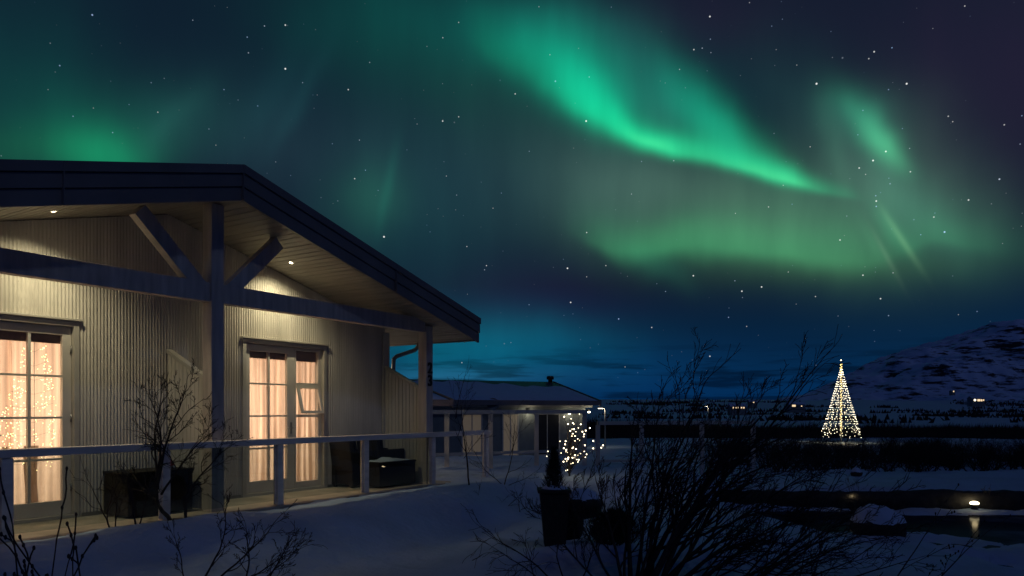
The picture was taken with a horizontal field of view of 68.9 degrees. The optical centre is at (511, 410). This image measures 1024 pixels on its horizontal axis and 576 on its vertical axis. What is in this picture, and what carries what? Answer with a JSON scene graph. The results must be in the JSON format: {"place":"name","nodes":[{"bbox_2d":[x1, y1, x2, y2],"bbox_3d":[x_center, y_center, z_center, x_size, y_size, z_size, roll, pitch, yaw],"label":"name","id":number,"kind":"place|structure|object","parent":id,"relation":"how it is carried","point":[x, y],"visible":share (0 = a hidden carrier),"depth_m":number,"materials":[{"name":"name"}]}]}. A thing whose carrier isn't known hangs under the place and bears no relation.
{"place":"outdoors","nodes":[
{"label":"outdoors","id":0,"kind":"place"},
{"bbox_2d":[0,480,452,543],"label":"terrace","id":1,"kind":"structure","parent":0,"point":[252,504],"depth_m":10.47,"materials":[{"name":"concrete"}]},
{"bbox_2d":[103,467,192,516],"bbox_3d":[-4.929,1.085,10.148,0.590,0.570,0.950,0,0,32],"label":"wicker table","id":2,"kind":"object","parent":1,"relation":"on","point":[176,495],"visible":0.48,"depth_m":9.83,"materials":[{"name":"black wicker"}]},
{"bbox_2d":[0,430,490,541],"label":"railing","id":3,"kind":"object","parent":1,"relation":"on","point":[7,456],"visible":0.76,"depth_m":10.53,"materials":[{"name":"grey metal"}]},
{"bbox_2d":[329,441,376,487],"bbox_3d":[-2.924,0.941,13.847,0.528,0.916,0.807,0,0,32],"label":"wicker armchair","id":4,"kind":"object","parent":1,"relation":"on","point":[345,462],"visible":0.63,"depth_m":13.54,"materials":[{"name":"black wicker"}]},
{"bbox_2d":[357,440,403,458],"bbox_3d":[-2.539,0.941,14.409,0.528,0.916,0.807,0,0,32],"label":"wicker armchair","id":5,"kind":"object","parent":1,"relation":"on","point":[377,445],"visible":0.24,"depth_m":14.14,"materials":[{"name":"black wicker"}]},
{"bbox_2d":[369,457,415,486],"bbox_3d":[-2.314,1.116,13.939,0.510,0.507,1.030,0,0,32],"label":"wicker table","id":6,"kind":"object","parent":1,"relation":"on","point":[386,471],"visible":0.98,"depth_m":13.68,"materials":[{"name":"black wicker"}]},
{"bbox_2d":[0,399,1023,575],"bbox_3d":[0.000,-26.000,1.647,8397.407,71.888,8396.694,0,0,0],"label":"snow ground","id":7,"kind":"structure","parent":0,"point":[427,531],"depth_m":9.93,"materials":[{"name":"white snow"}]},
{"bbox_2d":[0,466,77,575],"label":"budding twigs","id":8,"kind":"object","parent":7,"relation":"on","point":[28,558],"visible":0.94,"depth_m":2.50,"materials":[{"name":"brown plant"}]},
{"bbox_2d":[3,516,98,575],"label":"budding twigs","id":9,"kind":"object","parent":7,"relation":"on","point":[95,538],"visible":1,"depth_m":2.52,"materials":[{"name":"brown plant"}]},
{"bbox_2d":[70,456,130,526],"bbox_3d":[-4.893,0.994,8.926,0.679,0.930,0.408,0,0,-26],"label":"bare shrub","id":10,"kind":"object","parent":7,"relation":"on","point":[106,518],"visible":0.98,"depth_m":8.90,"materials":[{"name":"brown plant"}]},
{"bbox_2d":[116,462,162,523],"bbox_3d":[-4.316,0.963,8.675,0.464,0.755,0.382,0,0,0],"label":"bare shrub","id":11,"kind":"object","parent":7,"relation":"on","point":[132,503],"visible":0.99,"depth_m":8.60,"materials":[{"name":"brown plant"}]},
{"bbox_2d":[115,358,252,520],"bbox_3d":[-4.132,0.372,9.289,1.637,2.082,0.993,0,0,0],"label":"bare shrub","id":12,"kind":"object","parent":7,"relation":"on","point":[155,445],"visible":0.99,"depth_m":9.24,"materials":[{"name":"brown plant"}]},
{"bbox_2d":[0,159,480,524],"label":"cottage","id":13,"kind":"structure","parent":7,"relation":"on","point":[117,279],"depth_m":10.58,"materials":[{"name":"beige paint"}]},
{"bbox_2d":[0,340,12,448],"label":"curtain","id":14,"kind":"object","parent":13,"relation":"hanging from","point":[6,385],"visible":0.48,"depth_m":9.40,"materials":[{"name":"beige fabric"}]},
{"bbox_2d":[0,342,55,470],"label":"fairy light cone","id":15,"kind":"object","parent":13,"relation":"hanging from","point":[33,406],"visible":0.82,"depth_m":9.55,"materials":[{"name":"white metal"}]},
{"bbox_2d":[23,445,38,502],"bbox_3d":[-6.191,0.875,9.613,0.015,0.850,0.183,0,0,32],"label":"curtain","id":16,"kind":"object","parent":13,"relation":"hanging from","point":[34,494],"visible":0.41,"depth_m":9.63,"materials":[{"name":"beige fabric"}]},
{"bbox_2d":[12,341,59,503],"bbox_3d":[-6.187,0.115,9.730,0.035,2.530,0.702,0,0,32],"label":"curtain","id":17,"kind":"object","parent":13,"relation":"hanging from","point":[48,482],"visible":0.6,"depth_m":9.76,"materials":[{"name":"beige fabric"}]},
{"bbox_2d":[0,321,71,519],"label":"door","id":18,"kind":"structure","parent":13,"relation":"in","point":[28,509],"depth_m":9.61,"materials":[{"name":"paint"}]},
{"bbox_2d":[250,358,278,480],"bbox_3d":[-4.345,0.115,12.635,0.104,2.530,1.022,0,0,32],"label":"curtain","id":19,"kind":"object","parent":13,"relation":"hanging from","point":[257,424],"visible":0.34,"depth_m":12.77,"materials":[{"name":"beige fabric"}]},
{"bbox_2d":[247,343,293,492],"bbox_3d":[-4.069,0.127,12.570,0.125,2.446,1.060,0,0,32],"label":"door","id":20,"kind":"structure","parent":13,"relation":"in","point":[268,484],"depth_m":12.59,"materials":[{"name":"paint"}]},
{"bbox_2d":[278,360,314,480],"bbox_3d":[-3.879,0.115,13.463,0.084,2.530,0.923,0,0,32],"label":"curtain","id":21,"kind":"object","parent":13,"relation":"hanging from","point":[305,452],"visible":0.45,"depth_m":13.56,"materials":[{"name":"beige fabric"}]},
{"bbox_2d":[294,348,323,487],"bbox_3d":[-3.585,0.127,13.263,0.213,2.446,0.622,0,0,32],"label":"window","id":22,"kind":"structure","parent":13,"relation":"in","point":[319,407],"depth_m":13.37,"materials":[{"name":"paint"}]},
{"bbox_2d":[163,487,327,575],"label":"bare shrub","id":23,"kind":"object","parent":7,"relation":"on","point":[247,551],"visible":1,"depth_m":7.47,"materials":[{"name":"brown plant"}]},
{"bbox_2d":[433,391,453,406],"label":"cottage","id":24,"kind":"structure","parent":7,"relation":"on","point":[439,399],"depth_m":22.21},
{"bbox_2d":[447,362,493,484],"bbox_3d":[-0.725,0.175,13.128,0.830,2.341,0.680,0,0,44],"label":"birch sapling","id":25,"kind":"object","parent":7,"relation":"on","point":[466,445],"visible":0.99,"depth_m":13.17,"materials":[{"name":"brown plant"}]},
{"bbox_2d":[475,480,534,516],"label":"bare shrub","id":26,"kind":"object","parent":7,"relation":"on","point":[514,498],"visible":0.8,"depth_m":12.43,"materials":[{"name":"brown plant"}]},
{"bbox_2d":[410,376,601,456],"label":"cottage","id":27,"kind":"structure","parent":7,"relation":"on","point":[513,395],"depth_m":30.29,"materials":[{"name":"beige metal"}]},
{"bbox_2d":[461,414,482,455],"bbox_3d":[-1.568,0.975,29.239,0.900,1.750,0.018,0,0,-26],"label":"window","id":28,"kind":"structure","parent":27,"relation":"in","point":[471,422],"depth_m":29.24,"materials":[{"name":"paint"}]},
{"bbox_2d":[502,414,518,455],"bbox_3d":[-0.059,0.975,29.967,0.750,1.750,0.018,0,0,-26],"label":"window","id":29,"kind":"structure","parent":27,"relation":"in","point":[507,439],"depth_m":29.95,"materials":[{"name":"paint"}]},
{"bbox_2d":[539,414,559,455],"bbox_3d":[1.449,0.975,30.695,1.200,1.750,0.018,0,0,-26],"label":"window","id":30,"kind":"structure","parent":27,"relation":"in","point":[549,424],"depth_m":30.72,"materials":[{"name":"glass"}]},
{"bbox_2d":[469,402,545,484],"bbox_3d":[-0.084,0.590,13.601,1.463,1.582,0.563,0,0,0],"label":"birch sapling","id":31,"kind":"object","parent":7,"relation":"on","point":[510,453],"visible":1,"depth_m":13.59,"materials":[{"name":"brown plant"}]},
{"bbox_2d":[433,410,586,468],"bbox_3d":[-0.193,0.806,18.509,4.871,1.647,0.280,0,0,-29],"label":"railing","id":32,"kind":"object","parent":7,"relation":"on","point":[536,451],"visible":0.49,"depth_m":18.59,"materials":[{"name":"paint"}]},
{"bbox_2d":[460,483,618,575],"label":"willow shrub","id":33,"kind":"object","parent":7,"relation":"on","point":[526,557],"visible":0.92,"depth_m":7.18,"materials":[{"name":"brown plant"}]},
{"bbox_2d":[537,485,571,546],"bbox_3d":[0.521,1.299,9.290,0.410,0.750,0.400,0,0,0],"label":"garden planter","id":34,"kind":"object","parent":7,"relation":"on","point":[550,491],"visible":0.73,"depth_m":9.13,"materials":[{"name":"black plastic"}]},
{"bbox_2d":[541,444,565,487],"bbox_3d":[0.539,0.693,9.284,0.393,0.573,0.364,0,0,0],"label":"potted conifer","id":35,"kind":"object","parent":34,"relation":"on","point":[553,461],"visible":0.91,"depth_m":9.25,"materials":[{"name":"green plant"}]},
{"bbox_2d":[546,416,603,475],"bbox_3d":[1.346,0.749,15.993,1.192,1.369,0.699,0,0,0],"label":"lit shrub","id":36,"kind":"object","parent":7,"relation":"on","point":[571,461],"visible":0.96,"depth_m":15.96,"materials":[{"name":"brown plant"}]},
{"bbox_2d":[568,488,603,518],"bbox_3d":[0.909,1.182,9.483,0.525,0.391,0.411,0,0,0],"label":"boulder","id":37,"kind":"object","parent":7,"relation":"on","point":[586,500],"visible":0.62,"depth_m":9.34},
{"bbox_2d":[598,407,605,447],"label":"street lamp","id":38,"kind":"object","parent":7,"relation":"on","point":[604,427],"visible":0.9,"depth_m":61.96,"materials":[{"name":"metal"}]},
{"bbox_2d":[583,506,645,545],"bbox_3d":[1.225,1.398,8.916,0.783,0.535,0.779,0,0,0],"label":"dwarf juniper","id":39,"kind":"object","parent":7,"relation":"on","point":[618,537],"visible":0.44,"depth_m":8.71,"materials":[{"name":"green plant"}]},
{"bbox_2d":[596,421,755,476],"bbox_3d":[4.550,1.091,20.535,4.912,1.617,0.213,0,0,-17],"label":"screen fence","id":40,"kind":"object","parent":7,"relation":"on","point":[701,433],"visible":0.36,"depth_m":20.14,"materials":[{"name":"paint"}]},
{"bbox_2d":[523,326,849,575],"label":"willow shrub","id":41,"kind":"object","parent":7,"relation":"on","point":[712,473],"visible":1,"depth_m":6.97,"materials":[{"name":"brown plant"}]},
{"bbox_2d":[727,404,746,414],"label":"farmhouse","id":42,"kind":"object","parent":7,"relation":"on","point":[742,410],"visible":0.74,"depth_m":520.00,"materials":[{"name":"beige"}]},
{"bbox_2d":[747,400,757,408],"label":"farmhouse","id":43,"kind":"object","parent":7,"relation":"on","point":[750,405],"visible":0.72,"depth_m":700.00,"materials":[{"name":"beige"}]},
{"bbox_2d":[747,436,807,468],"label":"scrub bush","id":44,"kind":"object","parent":7,"relation":"on","point":[784,451],"visible":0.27,"depth_m":26.86,"materials":[{"name":"black plant"}]},
{"bbox_2d":[747,428,809,472],"bbox_3d":[9.012,1.323,25.376,1.692,1.604,2.688,0,0,-7],"label":"scrub bush","id":45,"kind":"object","parent":7,"relation":"on","point":[787,458],"visible":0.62,"depth_m":25.19,"materials":[{"name":"black plant"}]},
{"bbox_2d":[785,402,805,412],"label":"farmhouse","id":46,"kind":"object","parent":7,"relation":"on","point":[800,405],"visible":0.92,"depth_m":560.00,"materials":[{"name":"beige"}]},
{"bbox_2d":[777,427,832,458],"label":"scrub bush","id":47,"kind":"object","parent":7,"relation":"on","point":[801,441],"visible":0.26,"depth_m":38.40,"materials":[{"name":"brown plant"}]},
{"bbox_2d":[587,414,1023,438],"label":"thicket","id":48,"kind":"object","parent":7,"relation":"on","point":[622,431],"visible":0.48,"depth_m":106.61,"materials":[{"name":"black plant"}]},
{"bbox_2d":[598,399,1023,423],"bbox_3d":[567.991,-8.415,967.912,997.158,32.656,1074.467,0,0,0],"label":"copses","id":49,"kind":"object","parent":7,"relation":"on","point":[962,413],"visible":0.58,"depth_m":792.26,"materials":[{"name":"black plant"}]},
{"bbox_2d":[802,434,829,454],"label":"scrub bush","id":50,"kind":"object","parent":7,"relation":"on","point":[819,442],"visible":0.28,"depth_m":35.43,"materials":[{"name":"brown plant"}]},
{"bbox_2d":[801,438,848,469],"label":"scrub bush","id":51,"kind":"object","parent":7,"relation":"on","point":[826,455],"visible":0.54,"depth_m":25.46,"materials":[{"name":"brown plant"}]},
{"bbox_2d":[809,433,841,461],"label":"scrub bush","id":52,"kind":"object","parent":7,"relation":"on","point":[822,445],"visible":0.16,"depth_m":32.50,"materials":[{"name":"black plant"}]},
{"bbox_2d":[814,431,838,453],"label":"scrub bush","id":53,"kind":"object","parent":7,"relation":"on","point":[827,441],"visible":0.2,"depth_m":38.12,"materials":[{"name":"black plant"}]},
{"bbox_2d":[702,423,954,575],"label":"willow shrub","id":54,"kind":"object","parent":7,"relation":"on","point":[839,547],"visible":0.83,"depth_m":7.20,"materials":[{"name":"brown plant"}]},
{"bbox_2d":[804,435,855,468],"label":"scrub bush","id":55,"kind":"object","parent":7,"relation":"on","point":[836,447],"visible":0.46,"depth_m":27.65,"materials":[{"name":"black plant"}]},
{"bbox_2d":[822,360,859,440],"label":"light tree","id":56,"kind":"object","parent":7,"relation":"on","point":[841,388],"visible":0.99,"depth_m":70.97,"materials":[{"name":"metal"}]},
{"bbox_2d":[830,437,857,452],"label":"scrub bush","id":57,"kind":"object","parent":7,"relation":"on","point":[845,442],"visible":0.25,"depth_m":36.94,"materials":[{"name":"brown plant"}]},
{"bbox_2d":[835,435,874,459],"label":"scrub bush","id":58,"kind":"object","parent":7,"relation":"on","point":[856,447],"visible":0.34,"depth_m":35.98,"materials":[{"name":"black plant"}]},
{"bbox_2d":[850,467,862,476],"bbox_3d":[10.145,1.836,21.996,0.359,0.340,0.314,0,0,0],"label":"boulder","id":59,"kind":"object","parent":7,"relation":"on","point":[855,471],"visible":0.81,"depth_m":21.90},
{"bbox_2d":[823,426,892,468],"bbox_3d":[13.286,1.422,28.705,2.577,1.765,1.622,0,0,-14],"label":"scrub bush","id":60,"kind":"object","parent":7,"relation":"on","point":[862,447],"visible":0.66,"depth_m":28.74,"materials":[{"name":"black plant"}]},
{"bbox_2d":[844,438,878,456],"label":"scrub bush","id":61,"kind":"object","parent":7,"relation":"on","point":[860,446],"visible":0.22,"depth_m":37.37,"materials":[{"name":"black plant"}]},
{"bbox_2d":[849,504,906,536],"bbox_3d":[5.250,1.670,10.711,0.727,0.653,0.590,0,0,0],"label":"boulder","id":62,"kind":"object","parent":7,"relation":"on","point":[885,514],"visible":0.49,"depth_m":10.49,"materials":[{"name":"grey stone"}]},
{"bbox_2d":[861,442,894,467],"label":"scrub bush","id":63,"kind":"object","parent":7,"relation":"on","point":[886,458],"visible":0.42,"depth_m":28.01,"materials":[{"name":"brown plant"}]},
{"bbox_2d":[858,437,904,460],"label":"scrub bush","id":64,"kind":"object","parent":7,"relation":"on","point":[879,450],"visible":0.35,"depth_m":32.24,"materials":[{"name":"black plant"}]},
{"bbox_2d":[868,452,910,471],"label":"scrub bush","id":65,"kind":"object","parent":7,"relation":"on","point":[892,467],"visible":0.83,"depth_m":25.31,"materials":[{"name":"brown plant"}]},
{"bbox_2d":[860,422,920,462],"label":"scrub bush","id":66,"kind":"object","parent":7,"relation":"on","point":[890,441],"visible":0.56,"depth_m":32.70,"materials":[{"name":"black plant"}]},
{"bbox_2d":[878,432,914,454],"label":"scrub bush","id":67,"kind":"object","parent":7,"relation":"on","point":[893,440],"visible":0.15,"depth_m":41.01,"materials":[{"name":"brown plant"}]},
{"bbox_2d":[807,483,1010,575],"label":"willow shrub","id":68,"kind":"object","parent":7,"relation":"on","point":[926,564],"visible":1,"depth_m":5.12,"materials":[{"name":"brown plant"}]},
{"bbox_2d":[894,440,927,467],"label":"scrub bush","id":69,"kind":"object","parent":7,"relation":"on","point":[903,456],"visible":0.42,"depth_m":28.31,"materials":[{"name":"brown plant"}]},
{"bbox_2d":[897,445,931,471],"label":"scrub bush","id":70,"kind":"object","parent":7,"relation":"on","point":[907,465],"visible":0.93,"depth_m":24.54,"materials":[{"name":"brown plant"}]},
{"bbox_2d":[886,436,942,466],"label":"scrub bush","id":71,"kind":"object","parent":7,"relation":"on","point":[917,450],"visible":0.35,"depth_m":28.68,"materials":[{"name":"black plant"}]},
{"bbox_2d":[881,430,950,454],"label":"scrub bush","id":72,"kind":"object","parent":7,"relation":"on","point":[911,438],"visible":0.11,"depth_m":37.89,"materials":[{"name":"brown plant"}]},
{"bbox_2d":[875,437,957,471],"bbox_3d":[13.628,1.477,25.166,2.516,1.232,1.576,0,0,28],"label":"scrub bush","id":73,"kind":"object","parent":7,"relation":"on","point":[916,453],"visible":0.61,"depth_m":25.22,"materials":[{"name":"brown plant"}]},
{"bbox_2d":[895,433,937,451],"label":"scrub bush","id":74,"kind":"object","parent":7,"relation":"on","point":[915,443],"visible":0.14,"depth_m":35.07,"materials":[{"name":"brown plant"}]},
{"bbox_2d":[891,437,951,471],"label":"scrub bush","id":75,"kind":"object","parent":7,"relation":"on","point":[924,463],"visible":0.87,"depth_m":24.64,"materials":[{"name":"brown plant"}]},
{"bbox_2d":[898,432,951,448],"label":"scrub bush","id":76,"kind":"object","parent":7,"relation":"on","point":[922,440],"visible":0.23,"depth_m":36.41,"materials":[{"name":"black plant"}]},
{"bbox_2d":[898,429,960,461],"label":"scrub bush","id":77,"kind":"object","parent":7,"relation":"on","point":[929,442],"visible":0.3,"depth_m":31.41,"materials":[{"name":"brown plant"}]},
{"bbox_2d":[914,429,958,456],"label":"scrub bush","id":78,"kind":"object","parent":7,"relation":"on","point":[938,445],"visible":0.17,"depth_m":34.00,"materials":[{"name":"brown plant"}]},
{"bbox_2d":[926,435,959,459],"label":"scrub bush","id":79,"kind":"object","parent":7,"relation":"on","point":[948,443],"visible":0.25,"depth_m":36.27,"materials":[{"name":"black plant"}]},
{"bbox_2d":[913,425,977,463],"bbox_3d":[17.265,1.430,29.858,1.758,1.690,2.792,0,0,-25],"label":"scrub bush","id":80,"kind":"object","parent":7,"relation":"on","point":[961,443],"visible":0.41,"depth_m":29.74,"materials":[{"name":"brown plant"}]},
{"bbox_2d":[918,434,973,470],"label":"scrub bush","id":81,"kind":"object","parent":7,"relation":"on","point":[953,462],"visible":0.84,"depth_m":25.29,"materials":[{"name":"brown plant"}]},
{"bbox_2d":[970,501,978,509],"bbox_3d":[10.466,2.211,16.900,0.202,0.326,0.175,0,0,0],"label":"ground lamp","id":82,"kind":"object","parent":7,"relation":"on","point":[974,505],"visible":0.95,"depth_m":16.84,"materials":[{"name":"black metal"}]},
{"bbox_2d":[966,396,985,406],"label":"farmhouse","id":83,"kind":"object","parent":7,"relation":"on","point":[975,401],"visible":1,"depth_m":600.00,"materials":[{"name":"beige"}]},
{"bbox_2d":[961,437,1006,456],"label":"scrub bush","id":84,"kind":"object","parent":7,"relation":"on","point":[984,444],"visible":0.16,"depth_m":35.71,"materials":[{"name":"brown plant"}]},
{"bbox_2d":[957,427,1013,460],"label":"scrub bush","id":85,"kind":"object","parent":7,"relation":"on","point":[980,440],"visible":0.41,"depth_m":31.36,"materials":[{"name":"brown plant"}]},
{"bbox_2d":[952,438,1023,470],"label":"scrub bush","id":86,"kind":"object","parent":7,"relation":"on","point":[981,466],"visible":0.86,"depth_m":25.34,"materials":[{"name":"brown plant"}]},
{"bbox_2d":[977,445,1003,469],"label":"scrub bush","id":87,"kind":"object","parent":7,"relation":"on","point":[992,462],"visible":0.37,"depth_m":26.10,"materials":[{"name":"brown plant"}]},
{"bbox_2d":[970,438,1023,470],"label":"scrub bush","id":88,"kind":"object","parent":7,"relation":"on","point":[1000,460],"visible":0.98,"depth_m":24.91,"materials":[{"name":"brown plant"}]},
{"bbox_2d":[986,439,1023,461],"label":"scrub bush","id":89,"kind":"object","parent":7,"relation":"on","point":[1015,446],"visible":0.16,"depth_m":29.84,"materials":[{"name":"black plant"}]},
{"bbox_2d":[991,446,1022,468],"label":"scrub bush","id":90,"kind":"object","parent":7,"relation":"on","point":[1014,467],"visible":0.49,"depth_m":26.29,"materials":[{"name":"brown plant"}]},
{"bbox_2d":[991,431,1023,465],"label":"scrub bush","id":91,"kind":"object","parent":7,"relation":"on","point":[1010,446],"visible":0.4,"depth_m":29.12,"materials":[{"name":"black plant"}]},
{"bbox_2d":[996,432,1023,458],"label":"scrub bush","id":92,"kind":"object","parent":7,"relation":"on","point":[1015,441],"visible":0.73,"depth_m":28.25,"materials":[{"name":"brown plant"}]},
{"bbox_2d":[1003,442,1023,468],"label":"scrub bush","id":93,"kind":"object","parent":7,"relation":"on","point":[1017,462],"visible":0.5,"depth_m":26.76,"materials":[{"name":"brown plant"}]},
{"bbox_2d":[0,0,1023,399],"label":"sky","id":94,"kind":"structure","parent":0,"point":[598,183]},
{"bbox_2d":[724,489,1023,510],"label":"pond bank","id":95,"kind":"structure","parent":0,"point":[959,499],"depth_m":17.06,"materials":[{"name":"white snow"}]},
{"bbox_2d":[838,474,863,492],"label":"bank shrub","id":96,"kind":"object","parent":95,"relation":"on","point":[852,485],"visible":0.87,"depth_m":17.24,"materials":[{"name":"brown plant"}]},
{"bbox_2d":[756,511,1023,566],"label":"pond water","id":97,"kind":"structure","parent":0,"point":[1008,531],"depth_m":14.82,"materials":[{"name":"black liquid"}]},
{"bbox_2d":[775,319,1023,400],"bbox_3d":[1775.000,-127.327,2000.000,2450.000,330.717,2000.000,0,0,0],"label":"mountain","id":98,"kind":"structure","parent":0,"point":[986,361],"depth_m":1986.70,"materials":[{"name":"white snow"}]}
]}

